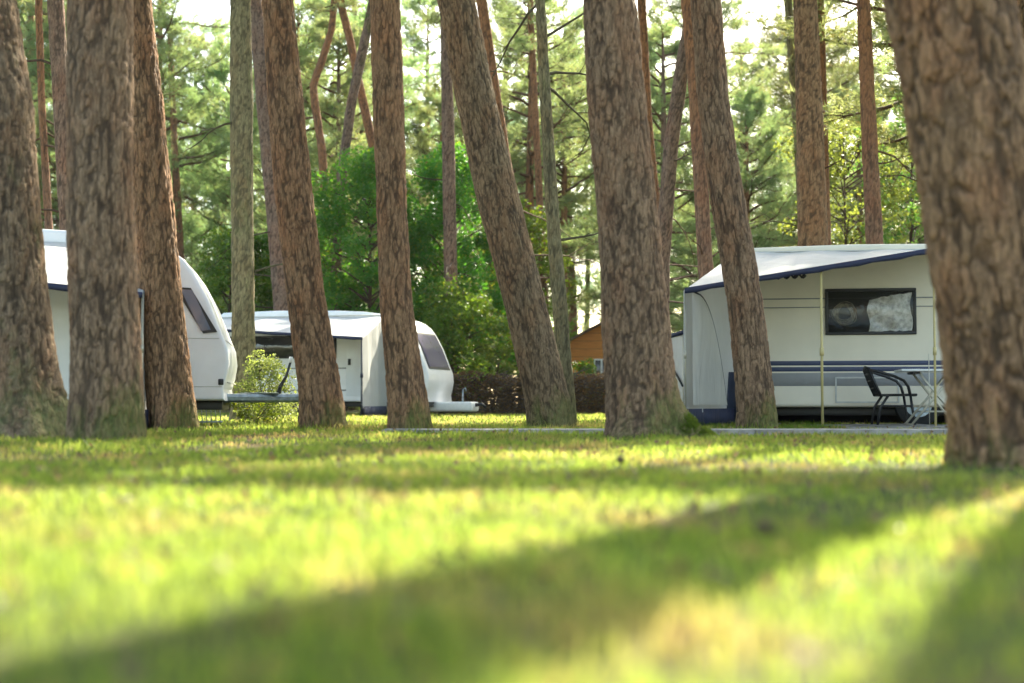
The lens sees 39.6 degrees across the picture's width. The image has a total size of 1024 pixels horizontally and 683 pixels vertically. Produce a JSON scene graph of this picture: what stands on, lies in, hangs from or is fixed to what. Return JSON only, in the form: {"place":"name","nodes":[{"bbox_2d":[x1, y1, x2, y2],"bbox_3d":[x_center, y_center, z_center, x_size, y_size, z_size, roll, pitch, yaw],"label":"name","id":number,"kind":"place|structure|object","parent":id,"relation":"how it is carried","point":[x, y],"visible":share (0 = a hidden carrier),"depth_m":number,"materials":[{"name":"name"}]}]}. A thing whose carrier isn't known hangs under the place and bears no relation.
{"place":"outdoors","nodes":[
{"label":"outdoors","id":0,"kind":"place"},
{"bbox_2d":[23,0,905,403],"label":"sky","id":1,"kind":"structure","parent":0,"point":[220,6],"materials":[{"name":"white"}]},
{"bbox_2d":[0,406,1023,682],"bbox_3d":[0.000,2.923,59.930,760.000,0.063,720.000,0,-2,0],"label":"ground","id":2,"kind":"structure","parent":0,"point":[746,674],"depth_m":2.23,"materials":[{"name":"green plant"}]},
{"bbox_2d":[0,0,67,440],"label":"pine tree","id":3,"kind":"object","parent":2,"relation":"on","point":[33,397],"visible":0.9,"depth_m":12.40,"materials":[{"name":"brown plant"}]},
{"bbox_2d":[16,0,66,212],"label":"pine tree","id":4,"kind":"object","parent":2,"relation":"on","point":[31,12],"visible":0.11,"depth_m":59.37,"materials":[{"name":"green plant"}]},
{"bbox_2d":[25,53,58,228],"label":"pine tree","id":5,"kind":"object","parent":2,"relation":"on","point":[33,88],"visible":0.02,"depth_m":52.54,"materials":[{"name":"green plant"}]},
{"bbox_2d":[18,0,66,229],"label":"pine tree","id":6,"kind":"object","parent":2,"relation":"on","point":[45,177],"visible":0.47,"depth_m":31.19,"materials":[{"name":"red plant"}]},
{"bbox_2d":[19,0,66,229],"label":"pine tree","id":7,"kind":"object","parent":2,"relation":"on","point":[47,72],"visible":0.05,"depth_m":59.34,"materials":[{"name":"green plant"}]},
{"bbox_2d":[34,103,58,228],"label":"pine tree","id":8,"kind":"object","parent":2,"relation":"on","point":[49,114],"visible":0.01,"depth_m":51.81,"materials":[{"name":"brown plant"}]},
{"bbox_2d":[27,0,66,229],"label":"pine tree","id":9,"kind":"object","parent":2,"relation":"on","point":[57,31],"visible":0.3,"depth_m":25.09,"materials":[{"name":"brown plant"}]},
{"bbox_2d":[44,241,147,427],"bbox_3d":[-6.613,-0.140,17.040,4.635,2.412,2.302,0,-3,-8],"label":"awning","id":10,"kind":"object","parent":2,"relation":"on","point":[56,261],"visible":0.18,"depth_m":16.73,"materials":[{"name":"fabric"}]},
{"bbox_2d":[65,0,146,442],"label":"pine tree","id":11,"kind":"object","parent":2,"relation":"on","point":[106,391],"visible":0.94,"depth_m":11.44,"materials":[{"name":"brown plant"}]},
{"bbox_2d":[45,0,257,222],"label":"pine tree","id":12,"kind":"object","parent":2,"relation":"on","point":[162,9],"visible":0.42,"depth_m":58.44,"materials":[{"name":"green plant"}]},
{"bbox_2d":[133,0,199,430],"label":"pine tree","id":13,"kind":"object","parent":2,"relation":"on","point":[170,397],"visible":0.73,"depth_m":16.46,"materials":[{"name":"brown plant"}]},
{"bbox_2d":[42,229,298,423],"bbox_3d":[-6.030,-0.134,19.361,6.850,2.599,2.192,0,-3,-8],"label":"caravan","id":14,"kind":"object","parent":2,"relation":"on","point":[213,358],"visible":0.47,"depth_m":18.57,"materials":[{"name":"metal"}]},
{"bbox_2d":[182,287,216,332],"bbox_3d":[-4.128,-0.408,18.560,0.562,0.605,0.030,0,-3,-8],"label":"window frame","id":15,"kind":"structure","parent":14,"relation":"in","point":[190,300],"depth_m":18.55,"materials":[{"name":"black plastic"}]},
{"bbox_2d":[155,13,208,267],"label":"pine tree","id":16,"kind":"object","parent":2,"relation":"on","point":[176,177],"visible":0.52,"depth_m":58.27,"materials":[{"name":"green plant"}]},
{"bbox_2d":[165,92,219,278],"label":"pine tree","id":17,"kind":"object","parent":2,"relation":"on","point":[180,135],"visible":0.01,"depth_m":75.26,"materials":[{"name":"green plant"}]},
{"bbox_2d":[162,30,259,264],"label":"pine tree","id":18,"kind":"object","parent":2,"relation":"on","point":[207,79],"visible":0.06,"depth_m":77.60,"materials":[{"name":"green plant"}]},
{"bbox_2d":[165,78,265,409],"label":"pine tree","id":19,"kind":"object","parent":2,"relation":"on","point":[188,132],"visible":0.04,"depth_m":69.70,"materials":[{"name":"green plant"}]},
{"bbox_2d":[170,36,270,409],"bbox_3d":[-12.918,-5.240,63.951,8.801,17.114,9.608,-1,-3,23],"label":"pine tree","id":20,"kind":"object","parent":2,"relation":"on","point":[213,73],"visible":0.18,"depth_m":63.24,"materials":[{"name":"green plant"}]},
{"bbox_2d":[182,0,282,420],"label":"pine tree","id":21,"kind":"object","parent":2,"relation":"on","point":[240,123],"visible":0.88,"depth_m":24.48,"materials":[{"name":"brown plant"}]},
{"bbox_2d":[196,223,273,412],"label":"broadleaf tree","id":22,"kind":"object","parent":2,"relation":"on","point":[216,288],"visible":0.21,"depth_m":43.59,"materials":[{"name":"green plant"}]},
{"bbox_2d":[229,391,283,424],"bbox_3d":[-3.733,1.012,20.444,0.751,0.610,1.073,2,-3,-39],"label":"shrub","id":23,"kind":"object","parent":2,"relation":"on","point":[246,413],"visible":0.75,"depth_m":20.33,"materials":[{"name":"green plant"}]},
{"bbox_2d":[232,349,298,421],"bbox_3d":[-3.871,0.767,22.623,1.044,1.287,1.016,-1,-3,16],"label":"shrub","id":24,"kind":"object","parent":2,"relation":"on","point":[264,365],"visible":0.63,"depth_m":22.50,"materials":[{"name":"green plant"}]},
{"bbox_2d":[211,0,335,413],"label":"pine tree","id":25,"kind":"object","parent":2,"relation":"on","point":[275,253],"visible":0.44,"depth_m":39.06,"materials":[{"name":"brown plant"}]},
{"bbox_2d":[176,60,378,410],"bbox_3d":[-9.987,-4.732,60.406,9.092,15.808,8.549,2,-3,-44],"label":"pine tree","id":26,"kind":"object","parent":2,"relation":"on","point":[212,197],"visible":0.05,"depth_m":59.73,"materials":[{"name":"green plant"}]},
{"bbox_2d":[217,0,377,256],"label":"pine tree","id":27,"kind":"object","parent":2,"relation":"on","point":[305,36],"visible":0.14,"depth_m":50.99,"materials":[{"name":"green plant"}]},
{"bbox_2d":[261,0,347,430],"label":"pine tree","id":28,"kind":"object","parent":2,"relation":"on","point":[320,395],"visible":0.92,"depth_m":16.70,"materials":[{"name":"brown plant"}]},
{"bbox_2d":[222,316,386,416],"bbox_3d":[-5.416,0.569,33.666,4.905,2.432,2.302,-1,-3,14],"label":"awning","id":29,"kind":"object","parent":2,"relation":"on","point":[367,331],"visible":0.54,"depth_m":33.17,"materials":[{"name":"fabric"}]},
{"bbox_2d":[254,208,362,411],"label":"broadleaf tree","id":30,"kind":"object","parent":2,"relation":"on","point":[262,246],"visible":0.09,"depth_m":44.62,"materials":[{"name":"green plant"}]},
{"bbox_2d":[309,0,364,276],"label":"pine tree","id":31,"kind":"object","parent":2,"relation":"on","point":[316,114],"visible":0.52,"depth_m":46.30,"materials":[{"name":"red plant"}]},
{"bbox_2d":[253,17,422,304],"bbox_3d":[-6.048,-4.553,50.341,6.049,14.468,7.093,1,-3,-28],"label":"pine tree","id":32,"kind":"object","parent":2,"relation":"on","point":[337,43],"visible":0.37,"depth_m":49.81,"materials":[{"name":"green plant"}]},
{"bbox_2d":[221,311,486,411],"bbox_3d":[-3.908,0.567,35.576,6.768,2.599,2.190,-1,-3,14],"label":"caravan","id":33,"kind":"object","parent":2,"relation":"on","point":[438,377],"visible":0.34,"depth_m":34.72,"materials":[{"name":"white plastic"}]},
{"bbox_2d":[229,336,336,358],"bbox_3d":[-5.650,0.139,34.919,2.850,0.560,0.040,-1,-3,14],"label":"side window frame","id":34,"kind":"structure","parent":33,"relation":"in","point":[280,345],"depth_m":34.94,"materials":[{"name":"black plastic"}]},
{"bbox_2d":[346,339,360,395],"bbox_3d":[-3.782,0.469,34.446,0.480,1.700,0.040,-1,-3,14],"label":"door","id":35,"kind":"structure","parent":33,"relation":"in","point":[353,347],"depth_m":34.46,"materials":[{"name":"white plastic"}]},
{"bbox_2d":[417,332,449,369],"bbox_3d":[-1.982,0.246,35.130,0.444,0.908,1.750,-1,-3,14],"label":"window frame","id":36,"kind":"structure","parent":33,"relation":"in","point":[432,350],"depth_m":35.04,"materials":[{"name":"black plastic"}]},
{"bbox_2d":[301,0,420,412],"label":"pine tree","id":37,"kind":"object","parent":2,"relation":"on","point":[342,5],"visible":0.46,"depth_m":44.27,"materials":[{"name":"red plant"}]},
{"bbox_2d":[330,0,411,310],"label":"pine tree","id":38,"kind":"object","parent":2,"relation":"on","point":[356,79],"visible":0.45,"depth_m":43.25,"materials":[{"name":"brown plant"}]},
{"bbox_2d":[313,67,434,311],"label":"pine tree","id":39,"kind":"object","parent":2,"relation":"on","point":[362,125],"visible":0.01,"depth_m":73.27,"materials":[{"name":"green plant"}]},
{"bbox_2d":[296,0,460,409],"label":"pine tree","id":40,"kind":"object","parent":2,"relation":"on","point":[408,109],"visible":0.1,"depth_m":63.61,"materials":[{"name":"green plant"}]},
{"bbox_2d":[311,144,459,322],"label":"broadleaf tree","id":41,"kind":"object","parent":2,"relation":"on","point":[362,172],"visible":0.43,"depth_m":41.02,"materials":[{"name":"green plant"}]},
{"bbox_2d":[370,0,432,428],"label":"pine tree","id":42,"kind":"object","parent":2,"relation":"on","point":[407,399],"visible":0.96,"depth_m":16.13,"materials":[{"name":"brown plant"}]},
{"bbox_2d":[354,72,498,342],"bbox_3d":[-3.218,-4.380,63.027,8.571,15.267,7.851,-1,-3,25],"label":"pine tree","id":43,"kind":"object","parent":2,"relation":"on","point":[422,145],"visible":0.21,"depth_m":62.98,"materials":[{"name":"green plant"}]},
{"bbox_2d":[365,0,495,308],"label":"pine tree","id":44,"kind":"object","parent":2,"relation":"on","point":[413,6],"visible":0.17,"depth_m":74.87,"materials":[{"name":"green plant"}]},
{"bbox_2d":[366,140,516,379],"bbox_3d":[-1.831,-1.917,43.338,4.311,8.436,4.813,-2,-3,44],"label":"broadleaf tree","id":45,"kind":"object","parent":2,"relation":"on","point":[432,168],"visible":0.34,"depth_m":42.61,"materials":[{"name":"green plant"}]},
{"bbox_2d":[407,0,495,413],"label":"pine tree","id":46,"kind":"object","parent":2,"relation":"on","point":[449,202],"visible":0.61,"depth_m":41.11,"materials":[{"name":"brown plant"}]},
{"bbox_2d":[418,273,513,402],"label":"broadleaf tree","id":47,"kind":"object","parent":2,"relation":"on","point":[453,307],"visible":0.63,"depth_m":39.56,"materials":[{"name":"green plant"}]},
{"bbox_2d":[26,0,917,400],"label":"forest","id":48,"kind":"object","parent":2,"relation":"on","point":[588,278],"visible":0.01,"depth_m":93.99,"materials":[{"name":"green plant"}]},
{"bbox_2d":[459,337,519,407],"bbox_3d":[-0.543,1.015,40.178,1.917,2.313,1.593,0,-2,0],"label":"shrub","id":49,"kind":"object","parent":2,"relation":"on","point":[503,367],"visible":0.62,"depth_m":39.95,"materials":[{"name":"green plant"}]},
{"bbox_2d":[422,122,582,345],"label":"pine tree","id":50,"kind":"object","parent":2,"relation":"on","point":[516,179],"visible":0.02,"depth_m":79.89,"materials":[{"name":"green plant"}]},
{"bbox_2d":[406,0,599,278],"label":"pine tree","id":51,"kind":"object","parent":2,"relation":"on","point":[483,13],"visible":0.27,"depth_m":34.23,"materials":[{"name":"red plant"}]},
{"bbox_2d":[412,9,600,410],"bbox_3d":[-0.592,-5.749,61.730,10.364,18.021,9.746,1,-3,-28],"label":"pine tree","id":52,"kind":"object","parent":2,"relation":"on","point":[507,62],"visible":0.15,"depth_m":60.65,"materials":[{"name":"green plant"}]},
{"bbox_2d":[437,0,576,427],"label":"pine tree","id":53,"kind":"object","parent":2,"relation":"on","point":[547,399],"visible":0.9,"depth_m":18.47,"materials":[{"name":"brown plant"}]},
{"bbox_2d":[427,0,595,410],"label":"pine tree","id":54,"kind":"object","parent":2,"relation":"on","point":[521,139],"visible":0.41,"depth_m":53.88,"materials":[{"name":"green plant"}]},
{"bbox_2d":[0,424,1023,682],"bbox_3d":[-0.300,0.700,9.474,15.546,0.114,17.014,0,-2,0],"label":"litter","id":55,"kind":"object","parent":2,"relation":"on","point":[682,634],"visible":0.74,"depth_m":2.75,"materials":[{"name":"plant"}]},
{"bbox_2d":[430,366,605,414],"bbox_3d":[0.769,1.343,38.564,7.050,1.373,2.039,0,-2,0],"label":"brushwood hedge","id":56,"kind":"object","parent":2,"relation":"on","point":[587,388],"visible":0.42,"depth_m":38.33,"materials":[{"name":"brown plant"}]},
{"bbox_2d":[488,0,569,307],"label":"pine tree","id":57,"kind":"object","parent":2,"relation":"on","point":[518,43],"visible":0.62,"depth_m":47.27,"materials":[{"name":"red plant"}]},
{"bbox_2d":[473,197,584,392],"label":"broadleaf tree","id":58,"kind":"object","parent":2,"relation":"on","point":[530,222],"visible":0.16,"depth_m":45.74,"materials":[{"name":"green plant"}]},
{"bbox_2d":[477,166,590,406],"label":"pine tree","id":59,"kind":"object","parent":2,"relation":"on","point":[582,328],"visible":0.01,"depth_m":80.28,"materials":[{"name":"green plant"}]},
{"bbox_2d":[486,40,599,297],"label":"pine tree","id":60,"kind":"object","parent":2,"relation":"on","point":[562,174],"visible":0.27,"depth_m":58.25,"materials":[{"name":"green plant"}]},
{"bbox_2d":[490,0,597,422],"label":"pine tree","id":61,"kind":"object","parent":2,"relation":"on","point":[559,300],"visible":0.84,"depth_m":21.55,"materials":[{"name":"brown plant"}]},
{"bbox_2d":[514,29,597,330],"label":"pine tree","id":62,"kind":"object","parent":2,"relation":"on","point":[577,62],"visible":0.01,"depth_m":80.79,"materials":[{"name":"green plant"}]},
{"bbox_2d":[538,43,600,334],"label":"pine tree","id":63,"kind":"object","parent":2,"relation":"on","point":[571,315],"visible":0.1,"depth_m":62.04,"materials":[{"name":"green plant"}]},
{"bbox_2d":[570,322,604,410],"bbox_3d":[3.635,0.833,51.012,4.005,3.404,4.500,0,-2,0],"label":"cabin","id":64,"kind":"object","parent":2,"relation":"on","point":[587,344],"visible":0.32,"depth_m":49.03,"materials":[{"name":"wood"}]},
{"bbox_2d":[594,359,603,373],"bbox_3d":[3.082,1.047,48.970,0.540,0.900,0.060,0,-2,0],"label":"window frame","id":65,"kind":"structure","parent":64,"relation":"in","point":[599,363],"depth_m":48.95,"materials":[{"name":"white plastic"}]},
{"bbox_2d":[572,358,602,407],"bbox_3d":[2.378,1.431,44.919,1.686,1.891,1.539,2,-3,-41],"label":"shrub","id":66,"kind":"object","parent":2,"relation":"on","point":[583,364],"visible":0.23,"depth_m":44.85,"materials":[{"name":"green plant"}]},
{"bbox_2d":[568,50,695,309],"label":"pine tree","id":67,"kind":"object","parent":2,"relation":"on","point":[582,213],"visible":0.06,"depth_m":62.34,"materials":[{"name":"green plant"}]},
{"bbox_2d":[567,69,720,332],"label":"pine tree","id":68,"kind":"object","parent":2,"relation":"on","point":[689,259],"visible":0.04,"depth_m":70.65,"materials":[{"name":"green plant"}]},
{"bbox_2d":[583,0,717,438],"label":"pine tree","id":69,"kind":"object","parent":2,"relation":"on","point":[642,393],"visible":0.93,"depth_m":13.42,"materials":[{"name":"brown plant"}]},
{"bbox_2d":[545,4,758,330],"bbox_3d":[4.747,-4.502,48.658,7.324,14.242,7.996,-1,-3,23],"label":"pine tree","id":70,"kind":"object","parent":2,"relation":"on","point":[665,32],"visible":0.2,"depth_m":48.33,"materials":[{"name":"green plant"}]},
{"bbox_2d":[635,0,697,318],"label":"pine tree","id":71,"kind":"object","parent":2,"relation":"on","point":[642,12],"visible":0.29,"depth_m":36.24,"materials":[{"name":"red plant"}]},
{"bbox_2d":[658,27,691,310],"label":"pine tree","id":72,"kind":"object","parent":2,"relation":"on","point":[671,145],"visible":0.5,"depth_m":33.08,"materials":[{"name":"brown plant"}]},
{"bbox_2d":[671,330,683,402],"bbox_3d":[2.139,0.513,19.096,0.065,1.285,1.087,1,-3,-12],"label":"windbreak","id":73,"kind":"object","parent":2,"relation":"on","point":[677,340],"visible":0.2,"depth_m":18.78,"materials":[{"name":"fabric"}]},
{"bbox_2d":[681,0,718,279],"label":"pine tree","id":74,"kind":"object","parent":2,"relation":"on","point":[705,256],"visible":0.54,"depth_m":29.07,"materials":[{"name":"red plant"}]},
{"bbox_2d":[670,126,760,331],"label":"pine tree","id":75,"kind":"object","parent":2,"relation":"on","point":[691,238],"visible":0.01,"depth_m":74.04,"materials":[{"name":"green plant"}]},
{"bbox_2d":[647,0,793,314],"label":"pine tree","id":76,"kind":"object","parent":2,"relation":"on","point":[736,22],"visible":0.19,"depth_m":55.85,"materials":[{"name":"green plant"}]},
{"bbox_2d":[690,0,777,428],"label":"pine tree","id":77,"kind":"object","parent":2,"relation":"on","point":[754,391],"visible":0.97,"depth_m":17.02,"materials":[{"name":"brown plant"}]},
{"bbox_2d":[674,31,796,265],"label":"pine tree","id":78,"kind":"object","parent":2,"relation":"on","point":[749,65],"visible":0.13,"depth_m":79.07,"materials":[{"name":"green plant"}]},
{"bbox_2d":[670,83,833,333],"bbox_3d":[8.753,-3.567,54.231,7.395,12.858,6.954,0,-3,9],"label":"pine tree","id":79,"kind":"object","parent":2,"relation":"on","point":[751,106],"visible":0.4,"depth_m":53.46,"materials":[{"name":"green plant"}]},
{"bbox_2d":[754,520,776,537],"bbox_3d":[0.558,0.412,3.135,0.050,0.042,0.042,12,-2,0],"label":"pine cone","id":80,"kind":"object","parent":2,"relation":"on","point":[765,526],"visible":0.91,"depth_m":3.12,"materials":[{"name":"plant"}]},
{"bbox_2d":[731,0,858,240],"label":"pine tree","id":81,"kind":"object","parent":2,"relation":"on","point":[788,6],"visible":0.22,"depth_m":38.26,"materials":[{"name":"brown plant"}]},
{"bbox_2d":[694,0,896,246],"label":"pine tree","id":82,"kind":"object","parent":2,"relation":"on","point":[833,79],"visible":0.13,"depth_m":65.31,"materials":[{"name":"green plant"}]},
{"bbox_2d":[754,112,856,247],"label":"pine tree","id":83,"kind":"object","parent":2,"relation":"on","point":[788,245],"visible":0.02,"depth_m":77.42,"materials":[{"name":"green plant"}]},
{"bbox_2d":[785,0,830,244],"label":"pine tree","id":84,"kind":"object","parent":2,"relation":"on","point":[823,72],"visible":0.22,"depth_m":35.17,"materials":[{"name":"red plant"}]},
{"bbox_2d":[683,249,936,425],"bbox_3d":[4.313,-0.099,19.142,3.954,2.512,2.352,0,-3,9],"label":"awning","id":85,"kind":"object","parent":2,"relation":"on","point":[709,382],"visible":0.73,"depth_m":18.82,"materials":[{"name":"fabric"}]},
{"bbox_2d":[793,0,845,245],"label":"pine tree","id":86,"kind":"object","parent":2,"relation":"on","point":[812,226],"visible":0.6,"depth_m":27.00,"materials":[{"name":"brown plant"}]},
{"bbox_2d":[745,0,906,246],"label":"pine tree","id":87,"kind":"object","parent":2,"relation":"on","point":[829,71],"visible":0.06,"depth_m":81.31,"materials":[{"name":"green plant"}]},
{"bbox_2d":[743,0,926,243],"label":"pine tree","id":88,"kind":"object","parent":2,"relation":"on","point":[893,139],"visible":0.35,"depth_m":34.33,"materials":[{"name":"green plant"}]},
{"bbox_2d":[758,82,919,246],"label":"pine tree","id":89,"kind":"object","parent":2,"relation":"on","point":[856,196],"visible":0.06,"depth_m":61.91,"materials":[{"name":"green plant"}]},
{"bbox_2d":[770,103,920,246],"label":"broadleaf tree","id":90,"kind":"object","parent":2,"relation":"on","point":[842,174],"visible":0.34,"depth_m":38.03,"materials":[{"name":"green plant"}]},
{"bbox_2d":[754,244,945,423],"bbox_3d":[6.251,-0.049,21.130,5.930,2.616,2.238,0,-3,9],"label":"caravan","id":91,"kind":"object","parent":2,"relation":"on","point":[877,315],"visible":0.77,"depth_m":20.27,"materials":[{"name":"white plastic"}]},
{"bbox_2d":[825,288,916,334],"bbox_3d":[5.098,-0.426,20.217,1.265,0.661,0.042,0,-3,9],"label":"window","id":92,"kind":"structure","parent":91,"relation":"in","point":[886,311],"depth_m":20.22,"materials":[{"name":"black glass"}]},
{"bbox_2d":[827,1,923,243],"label":"pine tree","id":93,"kind":"object","parent":2,"relation":"on","point":[878,68],"visible":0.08,"depth_m":64.66,"materials":[{"name":"green plant"}]},
{"bbox_2d":[838,0,915,243],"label":"pine tree","id":94,"kind":"object","parent":2,"relation":"on","point":[872,194],"visible":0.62,"depth_m":30.10,"materials":[{"name":"red plant"}]},
{"bbox_2d":[808,424,946,428],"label":"patio","id":95,"kind":"structure","parent":2,"relation":"on","point":[903,426],"depth_m":18.22,"materials":[{"name":"grey concrete"}]},
{"bbox_2d":[862,366,916,424],"bbox_3d":[5.123,0.733,19.290,0.683,0.808,0.621,0,-2,6],"label":"garden chair","id":96,"kind":"object","parent":95,"relation":"on","point":[868,372],"visible":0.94,"depth_m":19.05,"materials":[{"name":"black plastic"}]},
{"bbox_2d":[894,369,944,424],"bbox_3d":[5.637,0.734,18.588,1.150,0.736,0.760,0,-3,8],"label":"folding table","id":97,"kind":"object","parent":95,"relation":"on","point":[913,372],"visible":0.62,"depth_m":18.43,"materials":[{"name":"white plastic"}]},
{"bbox_2d":[849,33,920,211],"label":"pine tree","id":98,"kind":"object","parent":2,"relation":"on","point":[880,77],"visible":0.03,"depth_m":53.56,"materials":[{"name":"green plant"}]},
{"bbox_2d":[847,94,923,243],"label":"broadleaf tree","id":99,"kind":"object","parent":2,"relation":"on","point":[899,234],"visible":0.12,"depth_m":41.81,"materials":[{"name":"green plant"}]},
{"bbox_2d":[872,33,901,115],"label":"pine tree","id":100,"kind":"object","parent":2,"relation":"on","point":[887,58],"visible":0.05,"depth_m":38.32,"materials":[{"name":"green plant"}]},
{"bbox_2d":[882,209,923,243],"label":"pine tree","id":101,"kind":"object","parent":2,"relation":"on","point":[920,234],"visible":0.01,"depth_m":49.99,"materials":[{"name":"green plant"}]},
{"bbox_2d":[882,0,1023,467],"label":"pine tree","id":102,"kind":"object","parent":2,"relation":"on","point":[959,66],"visible":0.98,"depth_m":7.37,"materials":[{"name":"brown plant"}]},
{"bbox_2d":[1016,0,1023,40],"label":"pine tree","id":103,"kind":"object","parent":2,"relation":"on","point":[1020,4],"visible":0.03,"depth_m":30.16,"materials":[{"name":"brown plant"}]},
{"bbox_2d":[382,428,946,435],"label":"path","id":104,"kind":"structure","parent":0,"point":[855,431],"depth_m":15.18,"materials":[{"name":"grey gravel"}]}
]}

